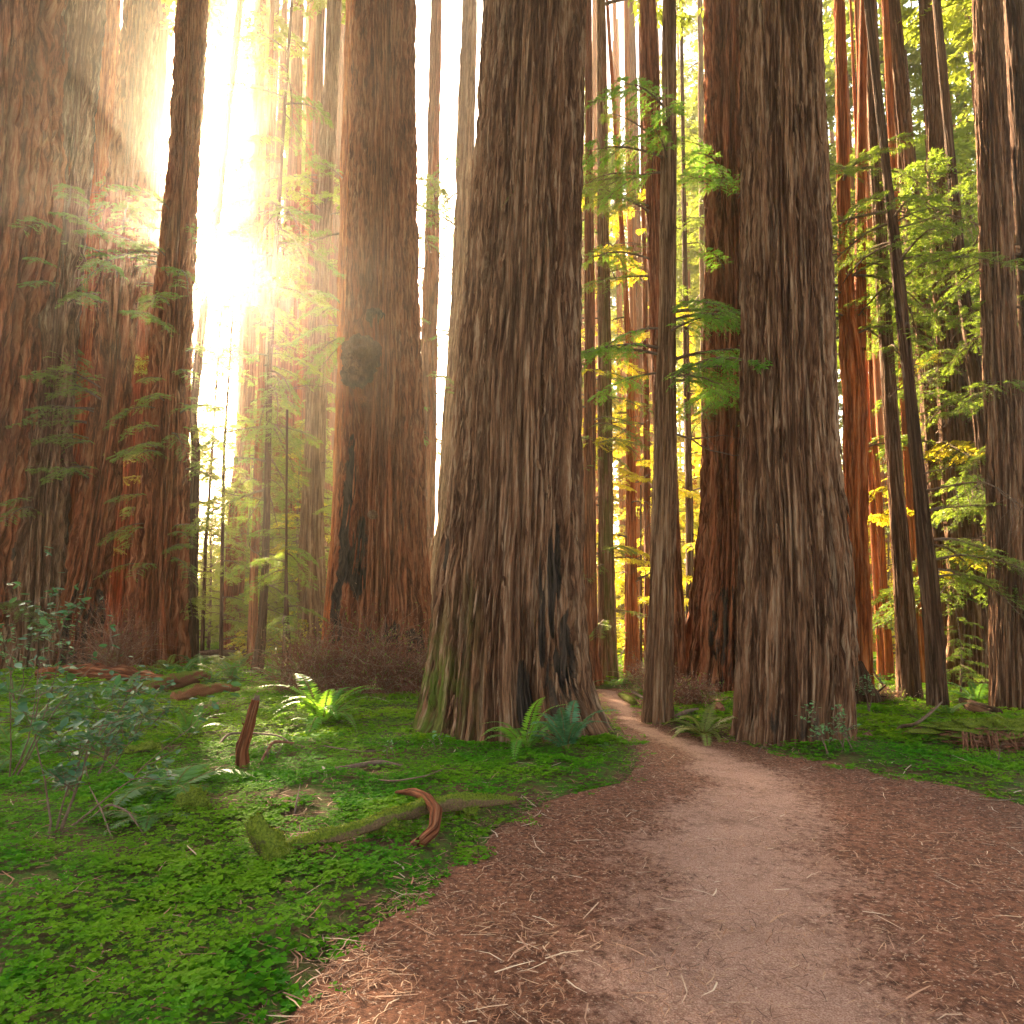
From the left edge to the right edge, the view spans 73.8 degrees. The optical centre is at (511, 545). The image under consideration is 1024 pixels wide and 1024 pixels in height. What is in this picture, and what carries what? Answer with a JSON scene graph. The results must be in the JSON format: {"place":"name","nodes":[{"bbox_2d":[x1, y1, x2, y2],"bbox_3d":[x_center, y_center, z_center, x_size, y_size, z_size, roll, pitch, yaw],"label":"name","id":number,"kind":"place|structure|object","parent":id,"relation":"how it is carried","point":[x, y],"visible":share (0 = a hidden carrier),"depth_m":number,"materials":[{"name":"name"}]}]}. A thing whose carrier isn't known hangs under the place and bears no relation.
{"place":"outdoors","nodes":[
{"label":"outdoors","id":0,"kind":"place"},
{"bbox_2d":[0,638,1023,1023],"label":"ground","id":1,"kind":"structure","parent":0,"point":[324,800],"depth_m":5.03,"materials":[{"name":"plant"}]},
{"bbox_2d":[0,0,71,664],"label":"redwood tree","id":2,"kind":"object","parent":1,"relation":"on","point":[33,74],"visible":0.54,"depth_m":21.43,"materials":[{"name":"red plant"}]},
{"bbox_2d":[0,609,87,701],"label":"shrub","id":3,"kind":"object","parent":1,"relation":"on","point":[30,648],"visible":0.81,"depth_m":12.55,"materials":[{"name":"green plant"}]},
{"bbox_2d":[0,0,106,669],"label":"redwood tree","id":4,"kind":"object","parent":1,"relation":"on","point":[45,508],"visible":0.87,"depth_m":21.99,"materials":[{"name":"brown plant"}]},
{"bbox_2d":[0,542,174,780],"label":"shrub","id":5,"kind":"object","parent":1,"relation":"on","point":[44,623],"visible":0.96,"depth_m":6.64,"materials":[{"name":"green plant"}]},
{"bbox_2d":[34,663,163,681],"bbox_3d":[-10.020,3.205,16.987,3.931,0.562,0.835,-1,-6,11],"label":"fallen log","id":6,"kind":"object","parent":1,"relation":"on","point":[122,670],"visible":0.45,"depth_m":16.83,"materials":[{"name":"brown wood"}]},
{"bbox_2d":[51,684,158,779],"bbox_3d":[-3.984,1.830,6.647,0.972,0.962,0.716,-5,-8,37],"label":"shrub","id":7,"kind":"object","parent":1,"relation":"on","point":[110,741],"visible":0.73,"depth_m":6.71,"materials":[{"name":"green plant"}]},
{"bbox_2d":[43,0,176,531],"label":"redwood tree","id":8,"kind":"object","parent":1,"relation":"on","point":[104,116],"visible":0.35,"depth_m":24.36,"materials":[{"name":"orange plant"}]},
{"bbox_2d":[36,580,187,669],"bbox_3d":[-11.493,2.349,19.664,3.925,2.962,3.562,2,-6,-15],"label":"dry brush","id":9,"kind":"object","parent":1,"relation":"on","point":[117,658],"visible":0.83,"depth_m":19.58,"materials":[{"name":"plant"}]},
{"bbox_2d":[5,0,230,666],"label":"redwood tree","id":10,"kind":"object","parent":1,"relation":"on","point":[110,391],"visible":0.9,"depth_m":22.79,"materials":[{"name":"red plant"}]},
{"bbox_2d":[0,663,240,838],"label":"shrub","id":11,"kind":"object","parent":1,"relation":"on","point":[55,772],"visible":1,"depth_m":4.69,"materials":[{"name":"green plant"}]},
{"bbox_2d":[82,804,195,834],"bbox_3d":[-2.749,2.039,5.141,0.725,0.131,0.687,-5,-8,37],"label":"sword fern","id":12,"kind":"object","parent":1,"relation":"on","point":[144,818],"visible":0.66,"depth_m":5.05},
{"bbox_2d":[103,680,175,740],"bbox_3d":[-4.714,2.104,8.607,0.820,0.755,0.755,3,-7,-23],"label":"shrub","id":13,"kind":"object","parent":1,"relation":"on","point":[151,705],"visible":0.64,"depth_m":8.69,"materials":[{"name":"green plant"}]},
{"bbox_2d":[102,4,231,661],"bbox_3d":[-15.394,-20.105,30.103,8.049,50.518,8.303,-6,-8,42],"label":"redwood tree","id":14,"kind":"object","parent":1,"relation":"on","point":[117,582],"visible":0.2,"depth_m":28.06,"materials":[{"name":"red plant"}]},
{"bbox_2d":[125,670,210,692],"bbox_3d":[-7.673,3.056,15.477,0.541,0.394,3.054,0,-6,0],"label":"rotten log","id":15,"kind":"object","parent":1,"relation":"on","point":[183,679],"visible":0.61,"depth_m":15.30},
{"bbox_2d":[72,0,264,667],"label":"redwood tree","id":16,"kind":"object","parent":1,"relation":"on","point":[158,565],"visible":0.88,"depth_m":22.98,"materials":[{"name":"red plant"}]},
{"bbox_2d":[113,763,255,808],"bbox_3d":[-2.984,2.083,5.895,1.118,0.238,1.283,-2,-6,19],"label":"sword fern","id":17,"kind":"object","parent":1,"relation":"on","point":[136,789],"visible":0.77,"depth_m":5.93,"materials":[{"name":"plant"}]},
{"bbox_2d":[147,703,225,737],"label":"sword fern","id":18,"kind":"object","parent":1,"relation":"on","point":[188,722],"visible":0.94,"depth_m":8.81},
{"bbox_2d":[171,784,214,813],"bbox_3d":[-2.492,2.035,5.337,0.351,0.325,0.260,0,-6,0],"label":"moss lump","id":19,"kind":"object","parent":1,"relation":"on","point":[195,797],"visible":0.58,"depth_m":5.28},
{"bbox_2d":[134,0,257,657],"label":"redwood tree","id":20,"kind":"object","parent":1,"relation":"on","point":[194,489],"visible":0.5,"depth_m":25.80,"materials":[{"name":"brown plant"}]},
{"bbox_2d":[170,682,239,700],"bbox_3d":[-5.976,2.873,13.541,0.485,0.407,2.015,-1,-6,9],"label":"rotten log","id":21,"kind":"object","parent":1,"relation":"on","point":[196,689],"visible":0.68,"depth_m":12.96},
{"bbox_2d":[189,258,236,508],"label":"forest tree","id":22,"kind":"object","parent":1,"relation":"on","point":[205,370],"visible":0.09,"depth_m":89.22,"materials":[{"name":"green plant"}]},
{"bbox_2d":[190,277,240,659],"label":"sapling","id":23,"kind":"object","parent":1,"relation":"on","point":[208,614],"visible":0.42,"depth_m":25.78,"materials":[{"name":"green plant"}]},
{"bbox_2d":[198,468,248,649],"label":"young fir","id":24,"kind":"object","parent":1,"relation":"on","point":[210,607],"visible":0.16,"depth_m":30.23,"materials":[{"name":"plant"}]},
{"bbox_2d":[187,306,272,659],"bbox_3d":[-10.100,-2.176,24.498,3.603,13.350,3.277,-3,-7,28],"label":"sapling","id":25,"kind":"object","parent":1,"relation":"on","point":[221,571],"visible":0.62,"depth_m":24.16,"materials":[{"name":"green plant"}]},
{"bbox_2d":[236,0,257,434],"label":"forest tree","id":26,"kind":"object","parent":1,"relation":"on","point":[242,305],"visible":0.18,"depth_m":43.24,"materials":[{"name":"red plant"}]},
{"bbox_2d":[235,695,259,767],"bbox_3d":[-2.843,2.054,7.322,0.240,0.929,0.173,0,-6,0],"label":"strip","id":27,"kind":"object","parent":1,"relation":"on","point":[243,744],"visible":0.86,"depth_m":7.28,"materials":[{"name":"red plant"}]},
{"bbox_2d":[193,0,303,574],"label":"forest tree","id":28,"kind":"object","parent":1,"relation":"on","point":[236,272],"visible":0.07,"depth_m":50.03,"materials":[{"name":"green plant"}]},
{"bbox_2d":[203,0,306,555],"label":"forest tree","id":29,"kind":"object","parent":1,"relation":"on","point":[235,151],"visible":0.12,"depth_m":44.81,"materials":[{"name":"yellow plant"}]},
{"bbox_2d":[205,0,308,611],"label":"redwood tree","id":30,"kind":"object","parent":1,"relation":"on","point":[274,101],"visible":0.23,"depth_m":32.46,"materials":[{"name":"brown plant"}]},
{"bbox_2d":[205,0,321,666],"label":"redwood tree","id":31,"kind":"object","parent":1,"relation":"on","point":[253,573],"visible":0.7,"depth_m":23.20,"materials":[{"name":"red plant"}]},
{"bbox_2d":[183,0,345,675],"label":"conifer tree","id":32,"kind":"object","parent":1,"relation":"on","point":[268,413],"visible":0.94,"depth_m":19.80,"materials":[{"name":"green plant"}]},
{"bbox_2d":[193,0,342,649],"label":"redwood tree","id":33,"kind":"object","parent":1,"relation":"on","point":[261,15],"visible":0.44,"depth_m":30.46,"materials":[{"name":"red plant"}]},
{"bbox_2d":[243,811,295,868],"bbox_3d":[-1.526,1.900,4.341,0.383,0.406,0.240,-3,-7,27],"label":"mossy stub","id":34,"kind":"object","parent":1,"relation":"on","point":[267,842],"visible":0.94,"depth_m":4.31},
{"bbox_2d":[262,0,287,529],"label":"forest tree","id":35,"kind":"object","parent":1,"relation":"on","point":[284,15],"visible":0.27,"depth_m":39.35,"materials":[{"name":"red plant"}]},
{"bbox_2d":[227,410,326,690],"bbox_3d":[-4.735,0.248,14.706,2.318,6.480,1.991,-4,-7,35],"label":"sapling","id":36,"kind":"object","parent":1,"relation":"on","point":[285,625],"visible":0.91,"depth_m":14.54,"materials":[{"name":"green plant"}]},
{"bbox_2d":[223,414,330,661],"bbox_3d":[-8.739,-0.509,27.320,5.145,10.527,6.515,-1,-6,5],"label":"young fir","id":37,"kind":"object","parent":1,"relation":"on","point":[297,515],"visible":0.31,"depth_m":26.93,"materials":[{"name":"plant"}]},
{"bbox_2d":[269,0,299,641],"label":"forest tree","id":38,"kind":"object","parent":1,"relation":"on","point":[286,304],"visible":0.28,"depth_m":36.84,"materials":[{"name":"red plant"}]},
{"bbox_2d":[233,381,335,608],"bbox_3d":[-8.620,-1.762,29.491,7.221,13.177,6.914,1,-6,-6],"label":"young fir","id":39,"kind":"object","parent":1,"relation":"on","point":[273,543],"visible":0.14,"depth_m":30.34,"materials":[{"name":"plant"}]},
{"bbox_2d":[231,0,345,657],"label":"redwood tree","id":40,"kind":"object","parent":1,"relation":"on","point":[312,522],"visible":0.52,"depth_m":26.79,"materials":[{"name":"brown plant"}]},
{"bbox_2d":[261,1,339,632],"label":"redwood tree","id":41,"kind":"object","parent":1,"relation":"on","point":[295,310],"visible":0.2,"depth_m":35.25,"materials":[{"name":"red plant"}]},
{"bbox_2d":[294,0,316,576],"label":"forest tree","id":42,"kind":"object","parent":1,"relation":"on","point":[310,60],"visible":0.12,"depth_m":41.72,"materials":[{"name":"orange plant"}]},
{"bbox_2d":[292,3,325,648],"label":"forest tree","id":43,"kind":"object","parent":1,"relation":"on","point":[319,61],"visible":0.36,"depth_m":33.01,"materials":[{"name":"red plant"}]},
{"bbox_2d":[278,0,353,660],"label":"redwood tree","id":44,"kind":"object","parent":1,"relation":"on","point":[343,173],"visible":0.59,"depth_m":24.31,"materials":[{"name":"orange plant"}]},
{"bbox_2d":[216,598,417,696],"bbox_3d":[-3.902,2.070,13.851,4.051,2.245,3.105,0,-6,0],"label":"dry brush","id":45,"kind":"object","parent":1,"relation":"on","point":[302,665],"visible":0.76,"depth_m":13.52,"materials":[{"name":"plant"}]},
{"bbox_2d":[261,673,391,733],"bbox_3d":[-2.756,2.363,9.961,1.787,0.913,2.116,5,-8,-40],"label":"sword fern","id":46,"kind":"object","parent":1,"relation":"on","point":[321,711],"visible":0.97,"depth_m":9.77,"materials":[{"name":"plant"}]},
{"bbox_2d":[324,120,336,563],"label":"forest tree","id":47,"kind":"object","parent":1,"relation":"on","point":[331,280],"visible":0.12,"depth_m":38.71,"materials":[{"name":"red plant"}]},
{"bbox_2d":[326,3,345,580],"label":"forest tree","id":48,"kind":"object","parent":1,"relation":"on","point":[333,377],"visible":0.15,"depth_m":44.08,"materials":[{"name":"red plant"}]},
{"bbox_2d":[272,590,430,699],"bbox_3d":[-2.889,1.978,13.788,3.965,2.501,3.608,0,-6,0],"label":"dry brush","id":49,"kind":"object","parent":1,"relation":"on","point":[383,663],"visible":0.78,"depth_m":13.61,"materials":[{"name":"plant"}]},
{"bbox_2d":[324,0,431,693],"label":"redwood tree","id":50,"kind":"object","parent":1,"relation":"on","point":[380,543],"visible":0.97,"depth_m":15.54,"materials":[{"name":"red plant"}]},
{"bbox_2d":[285,790,517,853],"bbox_3d":[-0.745,1.978,5.062,2.072,0.205,0.233,6,-8,-43],"label":"mossy branch","id":51,"kind":"object","parent":1,"relation":"on","point":[455,802],"visible":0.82,"depth_m":4.90,"materials":[{"name":"plant"}]},
{"bbox_2d":[395,788,441,846],"bbox_3d":[-0.709,2.004,5.233,0.234,0.192,1.326,2,-6,-16],"label":"curved root","id":52,"kind":"object","parent":51,"relation":"on","point":[431,831],"visible":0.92,"depth_m":4.86,"materials":[{"name":"red plant"}]},
{"bbox_2d":[417,0,458,578],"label":"redwood tree","id":53,"kind":"object","parent":1,"relation":"on","point":[430,279],"visible":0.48,"depth_m":25.66,"materials":[{"name":"red plant"}]},
{"bbox_2d":[416,0,476,609],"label":"redwood tree","id":54,"kind":"object","parent":1,"relation":"on","point":[465,137],"visible":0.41,"depth_m":24.90,"materials":[{"name":"brown plant"}]},
{"bbox_2d":[0,641,895,684],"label":"sorrel","id":55,"kind":"object","parent":1,"relation":"on","point":[208,660],"visible":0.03,"depth_m":18.36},
{"bbox_2d":[408,0,613,746],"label":"redwood tree","id":56,"kind":"object","parent":1,"relation":"on","point":[508,640],"visible":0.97,"depth_m":9.39,"materials":[{"name":"brown plant"}]},
{"bbox_2d":[0,715,1023,1023],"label":"sorrel","id":57,"kind":"object","parent":1,"relation":"on","point":[256,875],"visible":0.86,"depth_m":4.19,"materials":[{"name":"green plant"}]},
{"bbox_2d":[0,673,1023,1023],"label":"litter","id":58,"kind":"object","parent":1,"relation":"on","point":[296,865],"visible":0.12,"depth_m":4.07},
{"bbox_2d":[0,679,1023,745],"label":"sorrel","id":59,"kind":"object","parent":1,"relation":"on","point":[883,716],"visible":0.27,"depth_m":10.78,"materials":[{"name":"plant"}]},
{"bbox_2d":[482,697,564,758],"bbox_3d":[0.163,2.062,7.916,1.118,0.706,1.454,0,-6,0],"label":"sword fern","id":60,"kind":"object","parent":1,"relation":"on","point":[518,739],"visible":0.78,"depth_m":7.89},
{"bbox_2d":[524,700,618,750],"bbox_3d":[0.616,2.089,7.897,1.068,0.562,1.203,1,-6,-14],"label":"sword fern","id":61,"kind":"object","parent":1,"relation":"on","point":[565,735],"visible":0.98,"depth_m":7.83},
{"bbox_2d":[592,0,597,610],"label":"forest tree","id":62,"kind":"object","parent":1,"relation":"on","point":[594,61],"visible":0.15,"depth_m":36.17,"materials":[{"name":"orange plant"}]},
{"bbox_2d":[581,70,645,520],"bbox_3d":[4.361,-18.958,40.678,7.648,50.500,7.889,2,-6,-16],"label":"forest tree","id":63,"kind":"object","parent":1,"relation":"on","point":[613,294],"visible":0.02,"depth_m":39.71,"materials":[{"name":"green plant"}]},
{"bbox_2d":[581,0,653,685],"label":"redwood tree","id":64,"kind":"object","parent":1,"relation":"on","point":[589,458],"visible":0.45,"depth_m":16.68,"materials":[{"name":"red plant"}]},
{"bbox_2d":[612,3,625,649],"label":"forest tree","id":65,"kind":"object","parent":1,"relation":"on","point":[619,298],"visible":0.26,"depth_m":37.20,"materials":[{"name":"orange plant"}]},
{"bbox_2d":[624,0,643,659],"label":"forest tree","id":66,"kind":"object","parent":1,"relation":"on","point":[632,291],"visible":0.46,"depth_m":26.71,"materials":[{"name":"orange plant"}]},
{"bbox_2d":[581,0,687,689],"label":"redwood tree","id":67,"kind":"object","parent":1,"relation":"on","point":[649,46],"visible":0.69,"depth_m":15.39,"materials":[{"name":"red plant"}]},
{"bbox_2d":[581,0,691,677],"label":"redwood tree","id":68,"kind":"object","parent":1,"relation":"on","point":[630,577],"visible":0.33,"depth_m":17.98,"materials":[{"name":"yellow plant"}]},
{"bbox_2d":[629,0,643,642],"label":"forest tree","id":69,"kind":"object","parent":1,"relation":"on","point":[635,132],"visible":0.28,"depth_m":30.79,"materials":[{"name":"red plant"}]},
{"bbox_2d":[581,0,703,681],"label":"redwood tree","id":70,"kind":"object","parent":1,"relation":"on","point":[606,629],"visible":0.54,"depth_m":17.29,"materials":[{"name":"brown plant"}]},
{"bbox_2d":[596,2,699,662],"bbox_3d":[4.130,-13.189,20.167,3.145,34.350,2.804,3,-7,-29],"label":"redwood tree","id":71,"kind":"object","parent":1,"relation":"on","point":[647,452],"visible":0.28,"depth_m":19.62,"materials":[{"name":"red plant"}]},
{"bbox_2d":[614,380,698,662],"bbox_3d":[5.274,-1.039,25.803,5.504,11.262,6.970,-2,-6,22],"label":"young fir","id":72,"kind":"object","parent":1,"relation":"on","point":[623,563],"visible":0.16,"depth_m":25.53,"materials":[{"name":"plant"}]},
{"bbox_2d":[626,0,704,558],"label":"forest tree","id":73,"kind":"object","parent":1,"relation":"on","point":[679,284],"visible":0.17,"depth_m":50.04,"materials":[{"name":"red plant"}]},
{"bbox_2d":[646,0,704,533],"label":"redwood tree","id":74,"kind":"object","parent":1,"relation":"on","point":[701,195],"visible":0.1,"depth_m":26.48,"materials":[{"name":"brown plant"}]},
{"bbox_2d":[581,0,772,723],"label":"redwood tree","id":75,"kind":"object","parent":1,"relation":"on","point":[658,694],"visible":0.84,"depth_m":10.86,"materials":[{"name":"brown plant"}]},
{"bbox_2d":[648,0,705,621],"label":"redwood tree","id":76,"kind":"object","parent":1,"relation":"on","point":[688,445],"visible":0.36,"depth_m":21.07,"materials":[{"name":"brown plant"}]},
{"bbox_2d":[676,0,705,557],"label":"forest tree","id":77,"kind":"object","parent":1,"relation":"on","point":[693,106],"visible":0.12,"depth_m":44.93,"materials":[{"name":"brown plant"}]},
{"bbox_2d":[676,37,705,515],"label":"forest tree","id":78,"kind":"object","parent":1,"relation":"on","point":[693,132],"visible":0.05,"depth_m":40.87,"materials":[{"name":"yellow plant"}]},
{"bbox_2d":[662,703,737,745],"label":"sword fern","id":79,"kind":"object","parent":1,"relation":"on","point":[707,728],"visible":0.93,"depth_m":9.28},
{"bbox_2d":[673,663,730,707],"bbox_3d":[3.310,2.593,12.252,1.329,0.915,1.662,-4,-7,32],"label":"dry brush","id":80,"kind":"object","parent":1,"relation":"on","point":[693,691],"visible":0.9,"depth_m":12.10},
{"bbox_2d":[676,0,740,693],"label":"redwood tree","id":81,"kind":"object","parent":1,"relation":"on","point":[710,639],"visible":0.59,"depth_m":14.85,"materials":[{"name":"red plant"}]},
{"bbox_2d":[729,0,859,746],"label":"redwood tree","id":82,"kind":"object","parent":1,"relation":"on","point":[797,646],"visible":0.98,"depth_m":8.98,"materials":[{"name":"brown plant"}]},
{"bbox_2d":[849,0,884,679],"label":"redwood tree","id":83,"kind":"object","parent":1,"relation":"on","point":[876,589],"visible":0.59,"depth_m":17.29,"materials":[{"name":"orange plant"}]},
{"bbox_2d":[854,0,894,683],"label":"redwood tree","id":84,"kind":"object","parent":1,"relation":"on","point":[888,647],"visible":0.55,"depth_m":17.05,"materials":[{"name":"orange plant"}]},
{"bbox_2d":[857,0,895,650],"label":"forest tree","id":85,"kind":"object","parent":1,"relation":"on","point":[877,396],"visible":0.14,"depth_m":27.20,"materials":[{"name":"orange plant"}]},
{"bbox_2d":[823,0,975,546],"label":"forest tree","id":86,"kind":"object","parent":1,"relation":"on","point":[830,77],"visible":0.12,"depth_m":32.58,"materials":[{"name":"green plant"}]},
{"bbox_2d":[829,0,976,684],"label":"redwood tree","id":87,"kind":"object","parent":1,"relation":"on","point":[852,336],"visible":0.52,"depth_m":13.74,"materials":[{"name":"orange plant"}]},
{"bbox_2d":[827,1,979,473],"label":"forest tree","id":88,"kind":"object","parent":1,"relation":"on","point":[919,114],"visible":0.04,"depth_m":34.34,"materials":[{"name":"green plant"}]},
{"bbox_2d":[834,0,979,700],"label":"redwood tree","id":89,"kind":"object","parent":1,"relation":"on","point":[907,669],"visible":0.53,"depth_m":13.62,"materials":[{"name":"brown plant"}]},
{"bbox_2d":[842,0,979,682],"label":"redwood tree","id":90,"kind":"object","parent":1,"relation":"on","point":[893,163],"visible":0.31,"depth_m":16.26,"materials":[{"name":"orange plant"}]},
{"bbox_2d":[835,0,987,647],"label":"redwood tree","id":91,"kind":"object","parent":1,"relation":"on","point":[903,119],"visible":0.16,"depth_m":16.80,"materials":[{"name":"brown plant"}]},
{"bbox_2d":[832,0,1023,708],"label":"redwood tree","id":92,"kind":"object","parent":1,"relation":"on","point":[934,648],"visible":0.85,"depth_m":12.32,"materials":[{"name":"brown plant"}]},
{"bbox_2d":[853,0,1018,688],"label":"redwood tree","id":93,"kind":"object","parent":1,"relation":"on","point":[958,427],"visible":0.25,"depth_m":15.67,"materials":[{"name":"brown plant"}]},
{"bbox_2d":[867,0,1017,571],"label":"redwood tree","id":94,"kind":"object","parent":1,"relation":"on","point":[973,364],"visible":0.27,"depth_m":15.12,"materials":[{"name":"green plant"}]},
{"bbox_2d":[908,5,979,302],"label":"forest tree","id":95,"kind":"object","parent":1,"relation":"on","point":[964,98],"visible":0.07,"depth_m":32.82,"materials":[{"name":"green plant"}]},
{"bbox_2d":[881,0,1017,507],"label":"redwood tree","id":96,"kind":"object","parent":1,"relation":"on","point":[909,30],"visible":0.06,"depth_m":17.65,"materials":[{"name":"green plant"}]},
{"bbox_2d":[898,715,1023,752],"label":"root mound","id":97,"kind":"object","parent":1,"relation":"on","point":[993,731],"visible":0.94,"depth_m":8.23,"materials":[{"name":"plant"}]},
{"bbox_2d":[942,579,988,695],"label":"young fir","id":98,"kind":"object","parent":1,"relation":"on","point":[958,652],"visible":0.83,"depth_m":13.82,"materials":[{"name":"green plant"}]},
{"bbox_2d":[920,0,1023,532],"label":"redwood tree","id":99,"kind":"object","parent":1,"relation":"on","point":[1014,29],"visible":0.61,"depth_m":13.01,"materials":[{"name":"green plant"}]},
{"bbox_2d":[953,0,1023,710],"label":"redwood tree","id":100,"kind":"object","parent":1,"relation":"on","point":[1004,413],"visible":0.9,"depth_m":12.14,"materials":[{"name":"brown plant"}]},
{"bbox_2d":[120,0,974,581],"label":"sky","id":101,"kind":"structure","parent":0,"point":[216,72],"materials":[{"name":"white"}]},
{"bbox_2d":[285,688,1023,1023],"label":"path","id":102,"kind":"structure","parent":0,"point":[896,895],"depth_m":3.80,"materials":[{"name":"soil"}]},
{"bbox_2d":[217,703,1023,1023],"bbox_3d":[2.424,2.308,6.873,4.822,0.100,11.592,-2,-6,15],"label":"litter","id":103,"kind":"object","parent":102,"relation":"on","point":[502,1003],"visible":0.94,"depth_m":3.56,"materials":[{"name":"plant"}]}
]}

